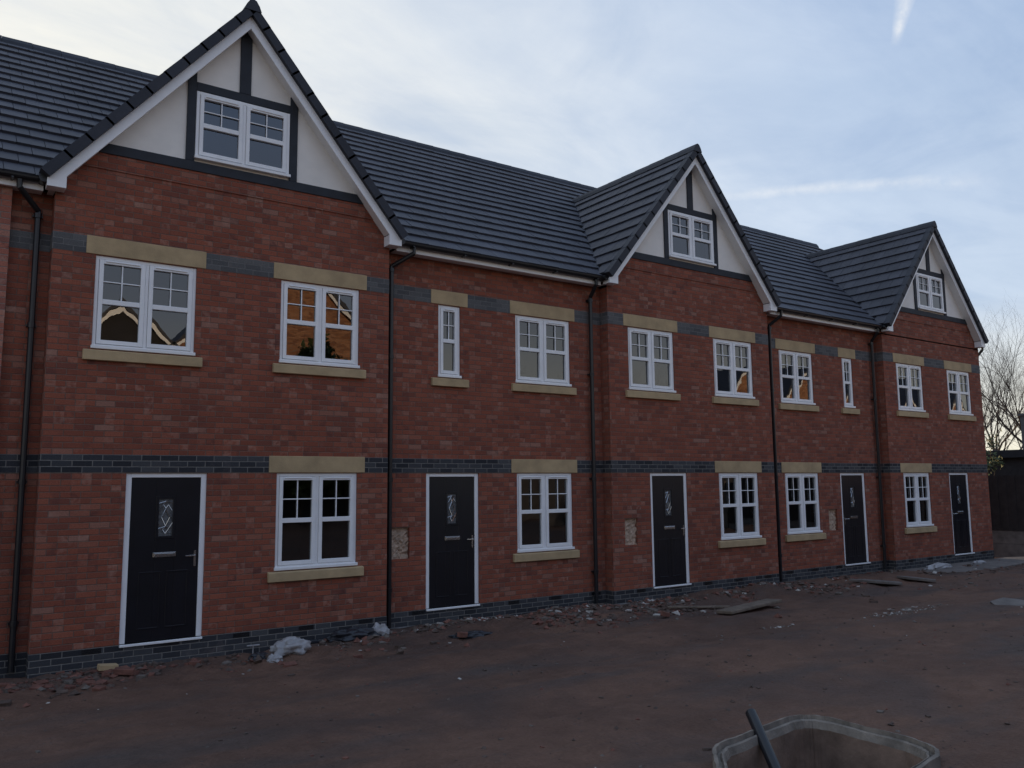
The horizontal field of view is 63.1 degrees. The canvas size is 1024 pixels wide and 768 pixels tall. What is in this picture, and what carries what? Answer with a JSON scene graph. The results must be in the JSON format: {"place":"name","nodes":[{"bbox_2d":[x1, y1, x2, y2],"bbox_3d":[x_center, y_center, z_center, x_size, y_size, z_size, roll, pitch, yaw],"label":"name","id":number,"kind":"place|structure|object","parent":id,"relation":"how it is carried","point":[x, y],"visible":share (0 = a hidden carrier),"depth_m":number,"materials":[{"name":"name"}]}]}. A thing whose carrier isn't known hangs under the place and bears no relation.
{"place":"outdoors","nodes":[
{"label":"outdoors","id":0,"kind":"place"},
{"bbox_2d":[25,0,408,678],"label":"terraced house","id":1,"kind":"structure","parent":0,"point":[227,230],"depth_m":11.29,"materials":[{"name":"brick"}]},
{"bbox_2d":[82,235,206,367],"bbox_3d":[-4.760,-1.047,10.845,1.465,1.586,0.147,4,-8,-35],"label":"window","id":2,"kind":"structure","parent":1,"relation":"in","point":[140,306],"depth_m":10.82,"materials":[{"name":"plastic"}]},
{"bbox_2d":[119,473,206,647],"bbox_3d":[-4.454,2.214,10.668,0.990,2.132,0.130,4,-8,-35],"label":"door","id":3,"kind":"structure","parent":1,"relation":"in","point":[164,540],"depth_m":10.65,"materials":[{"name":"plastic"}]},
{"bbox_2d":[194,91,290,178],"bbox_3d":[-3.794,-3.515,11.801,1.344,0.980,0.120,4,-8,-35],"label":"window","id":4,"kind":"structure","parent":1,"relation":"in","point":[228,132],"depth_m":11.77,"materials":[{"name":"plastic"}]},
{"bbox_2d":[267,456,364,582],"bbox_3d":[-2.778,1.895,11.872,1.440,1.721,0.147,4,-8,-35],"label":"window","id":5,"kind":"structure","parent":1,"relation":"in","point":[316,512],"depth_m":11.85,"materials":[{"name":"plastic"}]},
{"bbox_2d":[272,262,366,378],"bbox_3d":[-2.805,-0.902,12.208,1.440,1.586,0.147,4,-8,-35],"label":"window","id":6,"kind":"structure","parent":1,"relation":"in","point":[319,324],"depth_m":12.18,"materials":[{"name":"plastic"}]},
{"bbox_2d":[0,557,1023,767],"bbox_3d":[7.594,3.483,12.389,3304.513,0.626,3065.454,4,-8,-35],"label":"ground","id":7,"kind":"structure","parent":0,"point":[136,729],"depth_m":8.12,"materials":[{"name":"brown soil"}]},
{"bbox_2d":[0,35,52,677],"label":"terraced house","id":8,"kind":"structure","parent":7,"relation":"on","point":[26,201],"depth_m":10.14,"materials":[{"name":"brick"}]},
{"bbox_2d":[247,644,259,653],"bbox_3d":[-3.439,3.527,11.048,0.020,0.140,0.180,1,-7,44],"label":"pipe offcut","id":9,"kind":"object","parent":7,"relation":"on","point":[253,647],"visible":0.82,"depth_m":11.05,"materials":[{"name":"white plastic"}]},
{"bbox_2d":[248,651,266,660],"bbox_3d":[-3.182,3.424,10.516,0.292,0.092,0.220,4,-8,-35],"label":"black bag","id":10,"kind":"object","parent":7,"relation":"on","point":[261,654],"visible":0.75,"depth_m":10.45,"materials":[{"name":"plastic"}]},
{"bbox_2d":[267,654,282,662],"bbox_3d":[-2.963,3.421,10.415,0.203,0.097,0.157,2,-7,-20],"label":"plastic wrapping","id":11,"kind":"object","parent":7,"relation":"on","point":[274,658],"visible":0.98,"depth_m":10.37,"materials":[{"name":"white plastic"}]},
{"bbox_2d":[270,636,311,655],"bbox_3d":[-2.869,3.374,10.792,0.586,0.199,0.480,4,-8,-35],"label":"plastic sack","id":12,"kind":"object","parent":7,"relation":"on","point":[289,645],"visible":0.96,"depth_m":10.64,"materials":[{"name":"white plastic"}]},
{"bbox_2d":[310,639,318,643],"bbox_3d":[-2.885,3.549,11.441,0.480,0.045,0.080,9,-11,-40],"label":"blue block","id":13,"kind":"object","parent":7,"relation":"on","point":[313,641],"depth_m":11.53,"materials":[{"name":"brick"}]},
{"bbox_2d":[326,627,380,641],"bbox_3d":[-2.243,3.517,11.784,0.798,0.163,0.348,4,-8,-35],"label":"rubble","id":14,"kind":"object","parent":7,"relation":"on","point":[350,634],"visible":0.91,"depth_m":11.65,"materials":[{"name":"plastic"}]},
{"bbox_2d":[372,622,389,635],"bbox_3d":[-1.910,3.525,12.011,0.374,0.182,0.226,4,-8,-35],"label":"pale bag","id":15,"kind":"object","parent":7,"relation":"on","point":[382,629],"visible":0.71,"depth_m":11.96,"materials":[{"name":"white plastic"}]},
{"bbox_2d":[333,121,605,628],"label":"terraced house","id":16,"kind":"structure","parent":7,"relation":"on","point":[495,501],"depth_m":14.18,"materials":[{"name":"brick"}]},
{"bbox_2d":[431,289,468,387],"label":"window","id":17,"kind":"structure","parent":16,"relation":"in","point":[448,316],"depth_m":13.72,"materials":[{"name":"plastic"}]},
{"bbox_2d":[426,473,479,610],"bbox_3d":[-0.963,2.504,13.374,0.990,2.132,0.130,4,-8,-35],"label":"door","id":18,"kind":"structure","parent":16,"relation":"in","point":[451,498],"depth_m":13.37,"materials":[{"name":"plastic"}]},
{"bbox_2d":[510,300,576,394],"bbox_3d":[0.546,-0.622,14.816,1.440,1.586,0.147,4,-8,-35],"label":"window","id":19,"kind":"structure","parent":16,"relation":"in","point":[542,345],"depth_m":14.80,"materials":[{"name":"plastic"}]},
{"bbox_2d":[511,459,579,561],"bbox_3d":[0.573,2.176,14.480,1.440,1.721,0.147,4,-8,-35],"label":"window","id":20,"kind":"structure","parent":16,"relation":"in","point":[544,495],"depth_m":14.46,"materials":[{"name":"plastic"}]},
{"bbox_2d":[448,630,492,638],"bbox_3d":[-0.575,3.574,11.912,0.701,0.086,0.219,2,-7,-18],"label":"broken sack","id":21,"kind":"object","parent":7,"relation":"on","point":[474,633],"visible":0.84,"depth_m":11.84,"materials":[{"name":"plastic"}]},
{"bbox_2d":[457,631,467,637],"bbox_3d":[-0.699,3.535,11.755,0.100,0.070,0.140,0,-12,27],"label":"loose brick","id":22,"kind":"object","parent":21,"relation":"on","point":[461,634],"visible":1,"depth_m":11.71,"materials":[{"name":"red brick"}]},
{"bbox_2d":[0,563,1023,767],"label":"rubble","id":23,"kind":"object","parent":7,"relation":"on","point":[91,676],"visible":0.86,"depth_m":11.55,"materials":[{"name":"grey stone"}]},
{"bbox_2d":[97,663,118,670],"bbox_3d":[-4.824,3.377,9.946,0.215,0.065,0.102,13,-10,-39],"label":"loose brick","id":24,"kind":"object","parent":23,"relation":"on","point":[104,666],"visible":0.8,"depth_m":9.90,"materials":[{"name":"stone"}]},
{"bbox_2d":[113,667,134,674],"bbox_3d":[-4.536,3.358,9.745,0.215,0.065,0.102,7,-5,-14],"label":"loose brick","id":25,"kind":"object","parent":23,"relation":"on","point":[123,671],"visible":1,"depth_m":9.71,"materials":[{"name":"red brick"}]},
{"bbox_2d":[466,144,781,604],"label":"terraced house","id":26,"kind":"structure","parent":7,"relation":"on","point":[687,292],"depth_m":16.62,"materials":[{"name":"brick"}]},
{"bbox_2d":[623,313,680,400],"bbox_3d":[2.674,-0.497,16.025,1.440,1.586,0.147,4,-8,-35],"label":"window","id":27,"kind":"structure","parent":26,"relation":"in","point":[650,352],"depth_m":16.01,"materials":[{"name":"plastic"}]},
{"bbox_2d":[650,473,691,588],"bbox_3d":[2.990,2.764,15.856,0.990,2.132,0.130,4,-8,-35],"label":"door","id":28,"kind":"structure","parent":26,"relation":"in","point":[670,552],"depth_m":15.85,"materials":[{"name":"plastic"}]},
{"bbox_2d":[668,210,716,266],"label":"window","id":29,"kind":"structure","parent":26,"relation":"in","point":[690,237],"depth_m":16.97,"materials":[{"name":"plastic"}]},
{"bbox_2d":[709,326,758,405],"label":"window","id":30,"kind":"structure","parent":26,"relation":"in","point":[732,359],"depth_m":17.36,"materials":[{"name":"plastic"}]},
{"bbox_2d":[715,461,765,547],"bbox_3d":[4.650,2.444,17.048,1.440,1.721,0.147,4,-8,-35],"label":"window","id":31,"kind":"structure","parent":26,"relation":"in","point":[738,488],"depth_m":17.03,"materials":[{"name":"plastic"}]},
{"bbox_2d":[660,611,669,616],"bbox_3d":[2.417,3.631,13.144,0.100,0.070,0.140,3,-15,39],"label":"loose brick","id":32,"kind":"object","parent":7,"relation":"on","point":[664,614],"visible":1,"depth_m":13.10,"materials":[{"name":"red brick"}]},
{"bbox_2d":[666,605,730,607],"bbox_3d":[3.171,3.784,14.149,1.100,0.030,0.100,1,-7,-7],"label":"timber batten","id":33,"kind":"object","parent":7,"relation":"on","point":[719,606],"visible":0.86,"depth_m":14.11,"materials":[{"name":"brown wood"}]},
{"bbox_2d":[717,599,781,613],"bbox_3d":[3.938,3.666,13.760,0.280,0.050,1.750,-9,-11,42],"label":"scaffold board","id":34,"kind":"object","parent":7,"relation":"on","point":[748,606],"visible":1,"depth_m":13.59,"materials":[{"name":"brown wood"}]},
{"bbox_2d":[712,715,940,767],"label":"wheelbarrow","id":35,"kind":"object","parent":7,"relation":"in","point":[807,741],"visible":0.99,"depth_m":6.02,"materials":[{"name":"grey metal"}]},
{"bbox_2d":[745,708,780,767],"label":"pipe","id":36,"kind":"object","parent":35,"relation":"in","point":[769,754],"visible":1,"depth_m":5.87,"materials":[{"name":"black plastic"}]},
{"bbox_2d":[849,579,901,584],"bbox_3d":[7.416,4.037,17.024,0.994,0.051,0.498,1,-9,13],"label":"concrete piece","id":37,"kind":"object","parent":7,"relation":"on","point":[878,581],"visible":1,"depth_m":16.89,"materials":[{"name":"grey concrete"}]},
{"bbox_2d":[897,576,935,581],"bbox_3d":[8.545,4.116,17.614,0.776,0.050,0.331,-2,-9,36],"label":"concrete piece","id":38,"kind":"object","parent":7,"relation":"on","point":[917,578],"visible":1,"depth_m":17.50,"materials":[{"name":"grey concrete"}]},
{"bbox_2d":[903,557,1023,572],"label":"concrete slab","id":39,"kind":"structure","parent":7,"relation":"on","point":[996,563],"depth_m":20.86,"materials":[{"name":"grey concrete"}]},
{"bbox_2d":[924,562,952,569],"bbox_3d":[10.392,4.417,20.277,1.258,0.136,0.281,4,-8,-35],"label":"cement bag","id":40,"kind":"object","parent":39,"relation":"on","point":[937,565],"visible":1,"depth_m":20.11,"materials":[{"name":"white plastic"}]},
{"bbox_2d":[972,560,985,563],"bbox_3d":[12.012,4.568,21.445,0.630,0.078,0.247,4,-8,-35],"label":"torn bag","id":41,"kind":"object","parent":39,"relation":"on","point":[978,561],"visible":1,"depth_m":21.33,"materials":[{"name":"white plastic"}]},
{"bbox_2d":[985,428,1004,475],"bbox_3d":[15.260,3.375,27.162,1.438,4.126,1.302,-6,-9,38],"label":"shrub","id":42,"kind":"object","parent":7,"relation":"on","point":[989,464],"visible":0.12,"depth_m":27.21,"materials":[{"name":"green plant"}]},
{"bbox_2d":[980,349,1021,449],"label":"bare tree","id":43,"kind":"object","parent":7,"relation":"on","point":[985,416],"visible":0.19,"depth_m":44.20,"materials":[{"name":"brown plant"}]},
{"bbox_2d":[979,297,1023,448],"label":"bare tree","id":44,"kind":"object","parent":7,"relation":"on","point":[1013,418],"visible":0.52,"depth_m":32.41,"materials":[{"name":"brown plant"}]},
{"bbox_2d":[980,319,1023,449],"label":"bare tree","id":45,"kind":"object","parent":7,"relation":"on","point":[1008,434],"visible":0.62,"depth_m":39.09,"materials":[{"name":"brown plant"}]},
{"bbox_2d":[981,335,1023,450],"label":"bare tree","id":46,"kind":"object","parent":7,"relation":"on","point":[992,416],"visible":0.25,"depth_m":37.43,"materials":[{"name":"brown plant"}]},
{"bbox_2d":[986,413,1023,544],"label":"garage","id":47,"kind":"structure","parent":7,"relation":"on","point":[1013,460],"depth_m":27.71,"materials":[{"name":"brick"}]},
{"bbox_2d":[988,475,1023,557],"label":"fence","id":48,"kind":"object","parent":7,"relation":"on","point":[1006,494],"visible":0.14,"depth_m":25.28,"materials":[{"name":"brown wood"}]},
{"bbox_2d":[990,597,1023,605],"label":"concrete piece","id":49,"kind":"object","parent":7,"relation":"on","point":[1008,601],"visible":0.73,"depth_m":13.72,"materials":[{"name":"grey concrete"}]},
{"bbox_2d":[0,0,1023,450],"label":"sky","id":50,"kind":"structure","parent":0,"point":[828,124],"materials":[{"name":"blue"}]},
{"bbox_2d":[748,240,887,582],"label":"terraced house","id":51,"kind":"structure","parent":0,"point":[830,521],"depth_m":19.36,"materials":[{"name":"brick"}]},
{"bbox_2d":[775,338,818,411],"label":"window","id":52,"kind":"structure","parent":51,"relation":"in","point":[796,387],"depth_m":18.91,"materials":[{"name":"plastic"}]},
{"bbox_2d":[781,462,826,541],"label":"window","id":53,"kind":"structure","parent":51,"relation":"in","point":[801,478],"depth_m":18.59,"materials":[{"name":"plastic"}]},
{"bbox_2d":[837,347,859,414],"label":"window","id":54,"kind":"structure","parent":51,"relation":"in","point":[845,353],"depth_m":20.07,"materials":[{"name":"plastic"}]},
{"bbox_2d":[840,473,870,565],"bbox_3d":[8.061,3.171,19.663,0.990,2.132,0.130,4,-8,-35],"label":"door","id":55,"kind":"structure","parent":51,"relation":"in","point":[852,487],"depth_m":19.67,"materials":[{"name":"plastic"}]},
{"bbox_2d":[740,221,994,571],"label":"terraced house","id":56,"kind":"structure","parent":0,"point":[905,287],"depth_m":21.95,"materials":[{"name":"brick"}]},
{"bbox_2d":[893,353,928,417],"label":"window","id":57,"kind":"structure","parent":56,"relation":"in","point":[909,381],"depth_m":21.20,"materials":[{"name":"plastic"}]},
{"bbox_2d":[900,463,936,533],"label":"window","id":58,"kind":"structure","parent":56,"relation":"in","point":[915,475],"depth_m":20.88,"materials":[{"name":"plastic"}]},
{"bbox_2d":[916,273,945,313],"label":"window","id":59,"kind":"structure","parent":56,"relation":"in","point":[929,288],"depth_m":22.18,"materials":[{"name":"plastic"}]},
{"bbox_2d":[943,360,976,420],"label":"window","id":60,"kind":"structure","parent":56,"relation":"in","point":[957,382],"depth_m":22.59,"materials":[{"name":"plastic"}]},
{"bbox_2d":[949,473,974,555],"bbox_3d":[11.843,3.418,22.025,0.990,2.132,0.130,4,-8,-35],"label":"door","id":61,"kind":"structure","parent":56,"relation":"in","point":[959,493],"depth_m":22.04,"materials":[{"name":"plastic"}]}
]}

